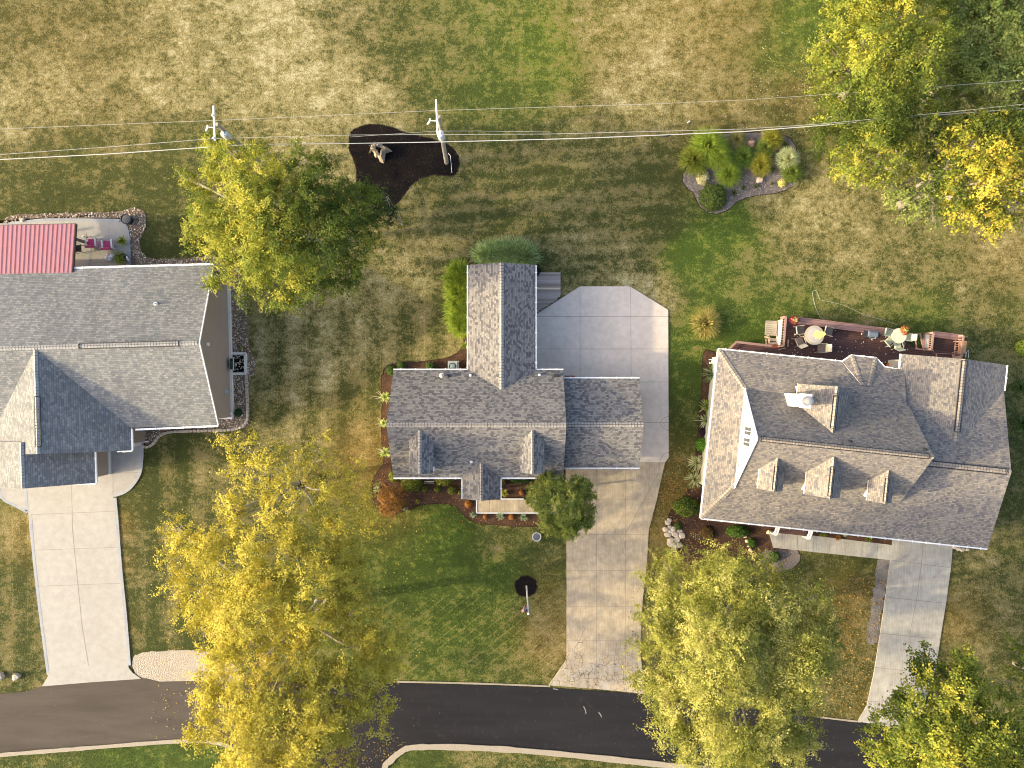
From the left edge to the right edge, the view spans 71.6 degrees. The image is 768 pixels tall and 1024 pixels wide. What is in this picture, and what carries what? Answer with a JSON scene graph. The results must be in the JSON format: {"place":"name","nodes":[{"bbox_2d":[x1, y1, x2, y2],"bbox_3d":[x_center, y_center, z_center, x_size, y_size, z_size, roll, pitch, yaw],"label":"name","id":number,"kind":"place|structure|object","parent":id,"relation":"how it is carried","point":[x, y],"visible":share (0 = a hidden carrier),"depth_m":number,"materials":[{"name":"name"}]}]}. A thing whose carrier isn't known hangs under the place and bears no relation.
{"place":"outdoors","nodes":[
{"label":"outdoors","id":0,"kind":"place"},
{"bbox_2d":[0,218,130,266],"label":"patio","id":1,"kind":"structure","parent":0,"point":[106,229],"depth_m":50.68,"materials":[{"name":"beige concrete"}]},
{"bbox_2d":[0,223,87,273],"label":"metal roof pavilion","id":2,"kind":"structure","parent":1,"relation":"on","point":[37,248],"depth_m":48.00,"materials":[{"name":"red metal"}]},
{"bbox_2d":[84,237,99,248],"bbox_3d":[-29.705,-9.941,50.220,0.780,0.920,0.791,-5,90,0],"label":"cushioned armchair","id":3,"kind":"object","parent":1,"relation":"on","point":[92,243],"visible":1,"depth_m":50.10,"materials":[{"name":"pink fabric"}]},
{"bbox_2d":[101,239,116,250],"bbox_3d":[-28.564,-9.798,50.220,0.780,0.920,0.791,-5,90,0],"label":"cushioned armchair","id":4,"kind":"object","parent":1,"relation":"on","point":[108,245],"visible":1,"depth_m":50.20,"materials":[{"name":"pink fabric"}]},
{"bbox_2d":[0,442,143,685],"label":"driveway","id":5,"kind":"structure","parent":0,"point":[76,558],"depth_m":50.69,"materials":[{"name":"beige concrete"}]},
{"bbox_2d":[440,257,469,340],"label":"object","id":6,"kind":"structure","parent":0,"point":[455,286],"depth_m":49.78,"materials":[{"name":"green plant"}]},
{"bbox_2d":[467,233,542,264],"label":"ornamental grass","id":7,"kind":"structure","parent":0,"point":[510,251],"depth_m":49.74,"materials":[{"name":"green plant"}]},
{"bbox_2d":[0,678,1021,767],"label":"road","id":8,"kind":"structure","parent":0,"point":[114,712],"depth_m":50.72,"materials":[{"name":"black asphalt"}]},
{"bbox_2d":[0,0,1023,767],"bbox_3d":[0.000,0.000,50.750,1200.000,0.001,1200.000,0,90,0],"label":"lawn","id":9,"kind":"structure","parent":0,"point":[178,20],"depth_m":50.75,"materials":[{"name":"green plant"}]},
{"bbox_2d":[0,739,241,757],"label":"kerb","id":10,"kind":"structure","parent":9,"relation":"on","point":[77,748],"depth_m":50.65,"materials":[{"name":"concrete"}]},
{"bbox_2d":[0,263,247,488],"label":"silver roofed house","id":11,"kind":"structure","parent":9,"relation":"on","point":[98,364],"depth_m":46.63,"materials":[{"name":"grey"}]},
{"bbox_2d":[0,207,255,444],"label":"gravel bed","id":12,"kind":"object","parent":9,"relation":"on","point":[135,261],"visible":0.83,"depth_m":50.73,"materials":[{"name":"grey gravel"}]},
{"bbox_2d":[120,214,133,224],"bbox_3d":[-27.321,-11.679,50.490,0.750,0.520,0.750,0,90,0],"label":"fire pit","id":13,"kind":"object","parent":12,"relation":"on","point":[128,219],"visible":1,"depth_m":50.27,"materials":[{"name":"black metal"}]},
{"bbox_2d":[132,650,238,681],"bbox_3d":[-23.208,20.212,50.738,7.849,0.020,2.440,0,90,0],"label":"gravel shoulder","id":14,"kind":"object","parent":9,"relation":"on","point":[146,665],"visible":0.68,"depth_m":50.73},
{"bbox_2d":[141,373,248,448],"bbox_3d":[-21.806,3.035,50.670,9.229,0.160,3.121,-35,90,0],"label":"garden edging","id":15,"kind":"object","parent":9,"relation":"on","point":[212,430],"visible":0.98,"depth_m":50.59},
{"bbox_2d":[205,106,262,167],"bbox_3d":[-17.697,-15.502,46.430,0.905,8.841,1.932,20,90,0],"label":"utility pole","id":16,"kind":"object","parent":9,"relation":"on","point":[225,134],"visible":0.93,"depth_m":42.77,"materials":[{"name":"white wood"}]},
{"bbox_2d":[0,108,1023,159],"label":"power line","id":17,"kind":"object","parent":16,"relation":"attached to","point":[474,141],"visible":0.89,"depth_m":43.73,"materials":[{"name":"grey metal"}]},
{"bbox_2d":[146,508,413,767],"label":"yellow locust tree","id":18,"kind":"object","parent":9,"relation":"on","point":[313,736],"visible":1,"depth_m":41.62,"materials":[{"name":"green plant"}]},
{"bbox_2d":[165,123,396,318],"bbox_3d":[-14.931,-10.304,44.958,15.409,11.785,12.536,0,90,0],"label":"maple tree","id":19,"kind":"object","parent":9,"relation":"on","point":[249,226],"visible":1,"depth_m":41.95,"materials":[{"name":"green plant"}]},
{"bbox_2d":[150,501,426,738],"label":"fallen leaves","id":20,"kind":"object","parent":9,"relation":"on","point":[311,581],"visible":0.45,"depth_m":50.66,"materials":[{"name":"yellow plant"}]},
{"bbox_2d":[205,421,384,542],"bbox_3d":[-13.284,6.073,45.626,10.563,10.448,8.221,0,90,0],"label":"yellow locust tree","id":21,"kind":"object","parent":9,"relation":"on","point":[296,484],"visible":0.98,"depth_m":42.65,"materials":[{"name":"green plant"}]},
{"bbox_2d":[379,185,403,231],"bbox_3d":[-8.434,-12.309,49.412,1.713,2.875,2.947,-18,90,0],"label":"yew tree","id":22,"kind":"object","parent":9,"relation":"on","point":[393,214],"visible":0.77,"depth_m":48.88,"materials":[{"name":"green plant"}]},
{"bbox_2d":[348,124,459,212],"bbox_3d":[-7.709,-15.392,50.735,7.985,0.030,6.420,0,90,0],"label":"mulch bed","id":23,"kind":"object","parent":9,"relation":"on","point":[406,159],"visible":0.81,"depth_m":50.72,"materials":[{"name":"black soil"}]},
{"bbox_2d":[369,144,391,163],"bbox_3d":[-9.483,-16.537,50.317,1.641,0.867,1.239,32,90,0],"label":"tree stump","id":24,"kind":"object","parent":23,"relation":"on","point":[379,153],"visible":1,"depth_m":50.37,"materials":[{"name":"brown wood"}]},
{"bbox_2d":[427,99,448,164],"bbox_3d":[-4.612,-15.892,46.433,0.939,8.846,2.056,0,90,0],"label":"utility pole","id":25,"kind":"object","parent":23,"relation":"on","point":[441,137],"visible":0.97,"depth_m":43.31,"materials":[{"name":"white wood"}]},
{"bbox_2d":[0,104,1021,154],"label":"power line","id":26,"kind":"object","parent":25,"relation":"attached to","point":[489,134],"visible":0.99,"depth_m":42.44,"materials":[{"name":"metal"}]},
{"bbox_2d":[8,80,1019,128],"bbox_3d":[0.044,-16.444,42.150,75.734,0.021,0.590,-3,90,0],"label":"power line","id":27,"kind":"object","parent":25,"relation":"attached to","point":[474,109],"visible":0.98,"depth_m":42.14,"materials":[{"name":"metal"}]},
{"bbox_2d":[383,250,539,387],"bbox_3d":[-2.586,-3.889,50.735,7.503,0.030,14.026,35,90,0],"label":"mulch bed","id":28,"kind":"object","parent":9,"relation":"on","point":[460,356],"visible":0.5,"depth_m":50.72,"materials":[{"name":"brown soil"}]},
{"bbox_2d":[448,361,458,368],"bbox_3d":[-4.179,-1.250,50.309,0.800,0.881,0.800,0,90,0],"label":"air conditioner","id":29,"kind":"object","parent":28,"relation":"on","point":[453,364],"visible":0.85,"depth_m":49.91,"materials":[{"name":"white metal"}]},
{"bbox_2d":[397,681,549,686],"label":"kerb","id":30,"kind":"structure","parent":9,"relation":"on","point":[480,683],"depth_m":50.69,"materials":[{"name":"concrete"}]},
{"bbox_2d":[372,373,575,526],"bbox_3d":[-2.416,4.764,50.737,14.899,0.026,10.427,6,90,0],"label":"mulch bed","id":31,"kind":"object","parent":9,"relation":"on","point":[426,498],"visible":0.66,"depth_m":50.72,"materials":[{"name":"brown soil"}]},
{"bbox_2d":[376,447,389,457],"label":"hosta","id":32,"kind":"object","parent":31,"relation":"on","point":[384,451],"visible":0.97,"depth_m":50.46,"materials":[{"name":"green plant"}]},
{"bbox_2d":[375,484,407,517],"bbox_3d":[-8.502,8.213,49.981,2.478,1.738,2.771,0,90,0],"label":"weeping maple","id":33,"kind":"object","parent":31,"relation":"on","point":[391,498],"visible":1,"depth_m":49.70,"materials":[{"name":"orange plant"}]},
{"bbox_2d":[400,479,423,491],"bbox_3d":[-7.125,6.853,50.277,1.690,1.034,1.694,0,90,0],"label":"round shrub","id":34,"kind":"object","parent":31,"relation":"on","point":[411,484],"visible":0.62,"depth_m":50.15,"materials":[{"name":"green plant"}]},
{"bbox_2d":[433,479,453,486],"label":"round shrub","id":35,"kind":"object","parent":31,"relation":"on","point":[445,482],"visible":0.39,"depth_m":50.20,"materials":[{"name":"green plant"}]},
{"bbox_2d":[371,433,538,531],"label":"fallen leaves","id":36,"kind":"object","parent":31,"relation":"on","point":[448,509],"visible":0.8,"depth_m":50.70,"materials":[{"name":"orange plant"}]},
{"bbox_2d":[509,479,532,483],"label":"hedge","id":37,"kind":"object","parent":31,"relation":"on","point":[524,481],"visible":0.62,"depth_m":50.28,"materials":[{"name":"green plant"}]},
{"bbox_2d":[523,468,598,542],"bbox_3d":[3.320,8.138,48.112,5.245,5.477,5.025,0,90,0],"label":"ornamental pear tree","id":38,"kind":"object","parent":31,"relation":"on","point":[568,523],"visible":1,"depth_m":46.63,"materials":[{"name":"green plant"}]},
{"bbox_2d":[386,262,643,500],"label":"grey roofed house","id":39,"kind":"structure","parent":9,"relation":"on","point":[491,416],"depth_m":47.08,"materials":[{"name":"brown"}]},
{"bbox_2d":[477,500,565,511],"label":"porch walk","id":40,"kind":"structure","parent":9,"relation":"on","point":[502,506],"depth_m":50.61,"materials":[{"name":"beige concrete"}]},
{"bbox_2d":[476,498,548,513],"bbox_3d":[0.695,8.689,50.600,6.516,0.050,1.067,0,90,0],"label":"walk edging","id":41,"kind":"object","parent":40,"relation":"on","point":[506,512],"visible":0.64,"depth_m":50.58,"materials":[{"name":"white paint"}]},
{"bbox_2d":[514,575,537,596],"bbox_3d":[0.987,14.427,50.735,1.698,0.030,1.579,0,90,0],"label":"mulch bed","id":42,"kind":"object","parent":9,"relation":"on","point":[522,582],"visible":0.99,"depth_m":50.72,"materials":[{"name":"black soil"}]},
{"bbox_2d":[537,272,560,311],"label":"steps","id":43,"kind":"structure","parent":9,"relation":"on","point":[548,288],"depth_m":50.59,"materials":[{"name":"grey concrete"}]},
{"bbox_2d":[382,743,725,767],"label":"kerb","id":44,"kind":"structure","parent":9,"relation":"on","point":[391,759],"depth_m":50.65,"materials":[{"name":"concrete"}]},
{"bbox_2d":[537,286,668,461],"bbox_3d":[6.236,-0.697,50.708,9.901,0.065,12.536,0,90,0],"label":"parking pad","id":45,"kind":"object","parent":9,"relation":"on","point":[602,331],"visible":0.7,"depth_m":50.68,"materials":[{"name":"concrete"}]},
{"bbox_2d":[686,304,722,340],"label":"ornamental grass","id":46,"kind":"object","parent":9,"relation":"on","point":[706,322],"depth_m":50.11,"materials":[{"name":"yellow plant"}]},
{"bbox_2d":[615,532,850,767],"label":"olive green tree","id":47,"kind":"object","parent":9,"relation":"on","point":[731,646],"visible":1,"depth_m":40.37,"materials":[{"name":"green plant"}]},
{"bbox_2d":[682,132,798,214],"bbox_3d":[16.322,-15.051,50.735,8.360,0.030,5.912,0,90,0],"label":"mulch bed","id":48,"kind":"object","parent":9,"relation":"on","point":[745,174],"visible":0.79,"depth_m":50.72,"materials":[{"name":"grey gravel"}]},
{"bbox_2d":[696,170,709,185],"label":"flowering plant","id":49,"kind":"object","parent":48,"relation":"on","point":[703,179],"visible":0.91,"depth_m":50.40,"materials":[{"name":"yellow plant"}]},
{"bbox_2d":[698,183,726,212],"bbox_3d":[14.295,-13.230,50.171,2.111,1.274,2.109,0,90,0],"label":"round shrub","id":50,"kind":"object","parent":48,"relation":"on","point":[712,197],"visible":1,"depth_m":50.06,"materials":[{"name":"green plant"}]},
{"bbox_2d":[712,159,743,190],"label":"ornamental grass","id":51,"kind":"object","parent":48,"relation":"on","point":[728,176],"depth_m":50.17,"materials":[{"name":"green plant"}]},
{"bbox_2d":[764,319,782,344],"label":"deck steps","id":52,"kind":"structure","parent":9,"relation":"on","point":[773,328],"depth_m":50.30,"materials":[{"name":"grey wood"}]},
{"bbox_2d":[734,21,819,133],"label":"clover flowers","id":53,"kind":"object","parent":9,"relation":"on","point":[787,77],"visible":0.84,"depth_m":50.71,"materials":[{"name":"white plant"}]},
{"bbox_2d":[666,349,891,565],"bbox_3d":[16.979,8.701,50.735,19.947,0.030,12.521,43,90,0],"label":"mulch bed","id":54,"kind":"object","parent":9,"relation":"on","point":[760,535],"visible":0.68,"depth_m":50.72,"materials":[{"name":"brown soil"}]},
{"bbox_2d":[671,496,700,517],"bbox_3d":[12.400,8.760,50.281,2.207,1.054,1.542,0,90,0],"label":"round shrub","id":55,"kind":"object","parent":54,"relation":"on","point":[682,505],"visible":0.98,"depth_m":50.14,"materials":[{"name":"green plant"}]},
{"bbox_2d":[684,471,700,487],"bbox_3d":[12.960,6.860,50.464,1.585,0.472,1.429,0,90,0],"label":"hosta","id":56,"kind":"object","parent":54,"relation":"on","point":[695,478],"visible":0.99,"depth_m":50.48,"materials":[{"name":"green plant"}]},
{"bbox_2d":[687,455,702,472],"bbox_3d":[13.196,5.675,50.459,1.544,0.482,1.368,0,90,0],"label":"hosta","id":57,"kind":"object","parent":54,"relation":"on","point":[697,462],"visible":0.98,"depth_m":50.48,"materials":[{"name":"green plant"}]},
{"bbox_2d":[695,437,705,452],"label":"round shrub","id":58,"kind":"object","parent":54,"relation":"on","point":[700,444],"visible":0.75,"depth_m":50.36,"materials":[{"name":"green plant"}]},
{"bbox_2d":[698,399,708,414],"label":"hosta","id":59,"kind":"object","parent":54,"relation":"on","point":[705,405],"visible":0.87,"depth_m":50.46,"materials":[{"name":"green plant"}]},
{"bbox_2d":[702,362,713,384],"bbox_3d":[14.230,-0.722,50.196,1.726,1.008,1.958,24,90,0],"label":"leafy perennial","id":60,"kind":"object","parent":54,"relation":"on","point":[709,376],"visible":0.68,"depth_m":50.27,"materials":[{"name":"green plant"}]},
{"bbox_2d":[701,525,715,539],"bbox_3d":[13.972,10.615,50.535,1.140,0.514,1.122,0,90,0],"label":"round shrub","id":61,"kind":"object","parent":54,"relation":"on","point":[707,531],"visible":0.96,"depth_m":50.49,"materials":[{"name":"brown plant"}]},
{"bbox_2d":[637,455,787,580],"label":"fallen leaves","id":62,"kind":"object","parent":54,"relation":"on","point":[684,523],"visible":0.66,"depth_m":50.70,"materials":[{"name":"yellow plant"}]},
{"bbox_2d":[725,525,750,537],"bbox_3d":[16.110,10.513,50.490,1.879,0.622,0.976,0,90,0],"label":"round shrub","id":63,"kind":"object","parent":54,"relation":"on","point":[738,531],"visible":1,"depth_m":50.42,"materials":[{"name":"green plant"}]},
{"bbox_2d":[746,537,756,547],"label":"round shrub","id":64,"kind":"object","parent":54,"relation":"on","point":[750,540],"visible":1,"depth_m":50.48,"materials":[{"name":"green plant"}]},
{"bbox_2d":[759,549,800,572],"bbox_3d":[19.138,12.561,50.740,3.039,0.020,1.911,0,90,0],"label":"mulch bed","id":65,"kind":"object","parent":9,"relation":"on","point":[794,558],"visible":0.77,"depth_m":50.73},
{"bbox_2d":[769,530,891,559],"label":"front walk","id":66,"kind":"structure","parent":9,"relation":"on","point":[839,546],"depth_m":50.69,"materials":[{"name":"grey concrete"}]},
{"bbox_2d":[728,317,967,365],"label":"wooden deck","id":67,"kind":"structure","parent":9,"relation":"on","point":[848,337],"depth_m":50.15,"materials":[{"name":"red wood"}]},
{"bbox_2d":[778,316,786,346],"bbox_3d":[18.887,-3.653,49.660,0.140,0.970,2.152,5,90,0],"label":"deck railing","id":68,"kind":"object","parent":67,"relation":"on","point":[784,328],"visible":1,"depth_m":49.17,"materials":[{"name":"brown wood"}]},
{"bbox_2d":[791,336,807,348],"bbox_3d":[20.144,-2.925,49.677,0.638,0.953,0.840,-20,90,0],"label":"patio chair","id":69,"kind":"object","parent":67,"relation":"on","point":[800,343],"visible":1,"depth_m":49.70,"materials":[{"name":"beige metal"}]},
{"bbox_2d":[804,326,823,344],"bbox_3d":[21.034,-3.388,49.776,1.360,0.747,1.360,0,90,0],"label":"patio table","id":70,"kind":"object","parent":67,"relation":"on","point":[809,335],"visible":0.87,"depth_m":49.41,"materials":[{"name":"beige metal"}]},
{"bbox_2d":[813,330,825,338],"bbox_3d":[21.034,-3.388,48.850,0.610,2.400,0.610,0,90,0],"label":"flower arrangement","id":71,"kind":"object","parent":70,"relation":"on","point":[819,334],"visible":0.95,"depth_m":48.48,"materials":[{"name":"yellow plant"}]},
{"bbox_2d":[814,343,831,352],"bbox_3d":[21.749,-2.506,49.677,0.840,0.953,0.638,0,90,0],"label":"patio chair","id":72,"kind":"object","parent":67,"relation":"on","point":[824,347],"visible":0.95,"depth_m":49.70,"materials":[{"name":"beige metal"}]},
{"bbox_2d":[863,330,879,338],"bbox_3d":[24.952,-3.415,49.550,1.120,1.000,0.545,6,90,0],"label":"barbecue grill","id":73,"kind":"object","parent":67,"relation":"on","point":[872,334],"visible":1,"depth_m":49.17,"materials":[{"name":"black metal"}]},
{"bbox_2d":[891,328,906,343],"bbox_3d":[26.928,-3.353,49.781,1.080,0.742,1.080,0,90,0],"label":"glass table","id":74,"kind":"object","parent":67,"relation":"on","point":[897,336],"visible":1,"depth_m":49.41,"materials":[{"name":"white glass"}]},
{"bbox_2d":[905,333,917,341],"bbox_3d":[27.678,-3.275,49.677,0.780,0.953,0.578,5,90,0],"label":"patio chair","id":75,"kind":"object","parent":67,"relation":"on","point":[911,337],"visible":0.81,"depth_m":49.50,"materials":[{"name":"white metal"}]},
{"bbox_2d":[915,333,933,350],"bbox_3d":[28.834,-2.931,49.708,1.345,0.275,1.292,0,90,0],"label":"wooden bench","id":76,"kind":"object","parent":67,"relation":"on","point":[924,341],"visible":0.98,"depth_m":49.68,"materials":[{"name":"brown wood"}]},
{"bbox_2d":[923,332,934,350],"bbox_3d":[29.118,-2.978,49.660,0.140,0.970,1.287,7,90,0],"label":"deck railing","id":77,"kind":"object","parent":67,"relation":"on","point":[931,342],"visible":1,"depth_m":49.23,"materials":[{"name":"brown wood"}]},
{"bbox_2d":[952,335,964,357],"bbox_3d":[31.196,-2.614,49.660,0.140,0.970,1.596,5,90,0],"label":"deck railing","id":78,"kind":"object","parent":67,"relation":"on","point":[961,346],"visible":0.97,"depth_m":49.30,"materials":[{"name":"brown wood"}]},
{"bbox_2d":[952,340,966,353],"bbox_3d":[31.339,-2.576,49.792,0.551,0.715,0.860,6,90,0],"label":"wooden table","id":79,"kind":"object","parent":67,"relation":"on","point":[965,345],"visible":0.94,"depth_m":49.44,"materials":[{"name":"brown wood"}]},
{"bbox_2d":[810,575,888,718],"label":"fallen leaves","id":80,"kind":"object","parent":9,"relation":"on","point":[855,646],"visible":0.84,"depth_m":50.70,"materials":[{"name":"yellow plant"}]},
{"bbox_2d":[699,348,1011,549],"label":"tan roofed house","id":81,"kind":"structure","parent":9,"relation":"on","point":[909,448],"depth_m":47.15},
{"bbox_2d":[821,123,929,199],"bbox_3d":[23.302,-14.502,46.829,6.082,8.041,5.196,-18,90,0],"label":"silver maple tree","id":82,"kind":"object","parent":9,"relation":"on","point":[863,163],"visible":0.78,"depth_m":44.65,"materials":[{"name":"green plant"}]},
{"bbox_2d":[866,559,889,644],"bbox_3d":[26.164,15.425,50.740,1.075,0.020,6.562,9,90,0],"label":"gravel strip","id":83,"kind":"object","parent":9,"relation":"on","point":[881,570],"visible":1,"depth_m":50.73,"materials":[{"name":"gravel"}]},
{"bbox_2d":[798,0,975,164],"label":"silver maple tree","id":84,"kind":"object","parent":9,"relation":"on","point":[865,77],"visible":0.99,"depth_m":41.40,"materials":[{"name":"green plant"}]},
{"bbox_2d":[881,94,962,235],"bbox_3d":[26.856,-14.054,47.832,4.524,6.036,8.702,0,90,0],"label":"tree","id":85,"kind":"object","parent":9,"relation":"on","point":[905,191],"visible":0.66,"depth_m":46.85,"materials":[{"name":"green plant"}]},
{"bbox_2d":[852,638,1023,767],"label":"oak tree","id":86,"kind":"object","parent":9,"relation":"on","point":[948,719],"visible":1,"depth_m":41.59,"materials":[{"name":"green plant"}]},
{"bbox_2d":[896,98,1023,247],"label":"broadleaf tree","id":87,"kind":"object","parent":9,"relation":"on","point":[1010,174],"visible":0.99,"depth_m":42.41,"materials":[{"name":"yellow plant"}]},
{"bbox_2d":[921,0,1023,130],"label":"broadleaf tree","id":88,"kind":"object","parent":9,"relation":"on","point":[989,66],"visible":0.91,"depth_m":42.43,"materials":[{"name":"green plant"}]},
{"bbox_2d":[997,630,1023,709],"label":"oak tree","id":89,"kind":"object","parent":9,"relation":"on","point":[1017,663],"visible":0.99,"depth_m":44.81,"materials":[{"name":"green plant"}]},
{"bbox_2d":[1014,417,1023,432],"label":"arching perennial","id":90,"kind":"object","parent":9,"relation":"on","point":[1020,425],"visible":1,"depth_m":50.45,"materials":[{"name":"green plant"}]},
{"bbox_2d":[1015,339,1023,355],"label":"round shrub","id":91,"kind":"object","parent":9,"relation":"on","point":[1019,347],"visible":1,"depth_m":50.45,"materials":[{"name":"green plant"}]},
{"bbox_2d":[549,462,664,693],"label":"front driveway","id":92,"kind":"structure","parent":0,"point":[607,553],"depth_m":50.69,"materials":[{"name":"beige concrete"}]},
{"bbox_2d":[678,142,709,178],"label":"ornamental grass","id":93,"kind":"object","parent":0,"point":[693,163],"depth_m":50.02,"materials":[{"name":"green plant"}]},
{"bbox_2d":[689,125,728,168],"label":"ornamental grass","id":94,"kind":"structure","parent":0,"point":[707,139],"depth_m":49.88,"materials":[{"name":"green plant"}]},
{"bbox_2d":[705,142,734,170],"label":"ornamental grass","id":95,"kind":"object","parent":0,"point":[725,158],"depth_m":49.99,"materials":[{"name":"green plant"}]},
{"bbox_2d":[725,129,748,150],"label":"ornamental grass","id":96,"kind":"object","parent":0,"point":[736,139],"depth_m":50.23,"materials":[{"name":"green plant"}]},
{"bbox_2d":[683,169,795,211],"bbox_3d":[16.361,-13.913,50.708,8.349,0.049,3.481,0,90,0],"label":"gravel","id":97,"kind":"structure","parent":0,"point":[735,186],"depth_m":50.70,"materials":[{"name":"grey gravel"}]},
{"bbox_2d":[730,143,754,171],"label":"ornamental grass","id":98,"kind":"object","parent":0,"point":[742,156],"depth_m":50.18,"materials":[{"name":"green plant"}]},
{"bbox_2d":[746,151,773,178],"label":"ornamental grass","id":99,"kind":"object","parent":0,"point":[761,164],"depth_m":50.19,"materials":[{"name":"yellow plant"}]},
{"bbox_2d":[754,137,775,157],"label":"ornamental grass","id":100,"kind":"object","parent":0,"point":[760,147],"depth_m":50.23,"materials":[{"name":"green plant"}]},
{"bbox_2d":[760,126,785,152],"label":"ornamental grass","id":101,"kind":"object","parent":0,"point":[774,137],"depth_m":50.19,"materials":[{"name":"yellow plant"}]},
{"bbox_2d":[774,145,801,171],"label":"ornamental grass","id":102,"kind":"object","parent":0,"point":[787,157],"depth_m":50.17,"materials":[{"name":"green plant"}]},
{"bbox_2d":[778,162,804,184],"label":"ornamental grass","id":103,"kind":"object","parent":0,"point":[794,173],"depth_m":50.25,"materials":[{"name":"green plant"}]},
{"bbox_2d":[858,540,952,727],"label":"driveway","id":104,"kind":"structure","parent":0,"point":[916,594],"depth_m":50.69,"materials":[{"name":"grey concrete"}]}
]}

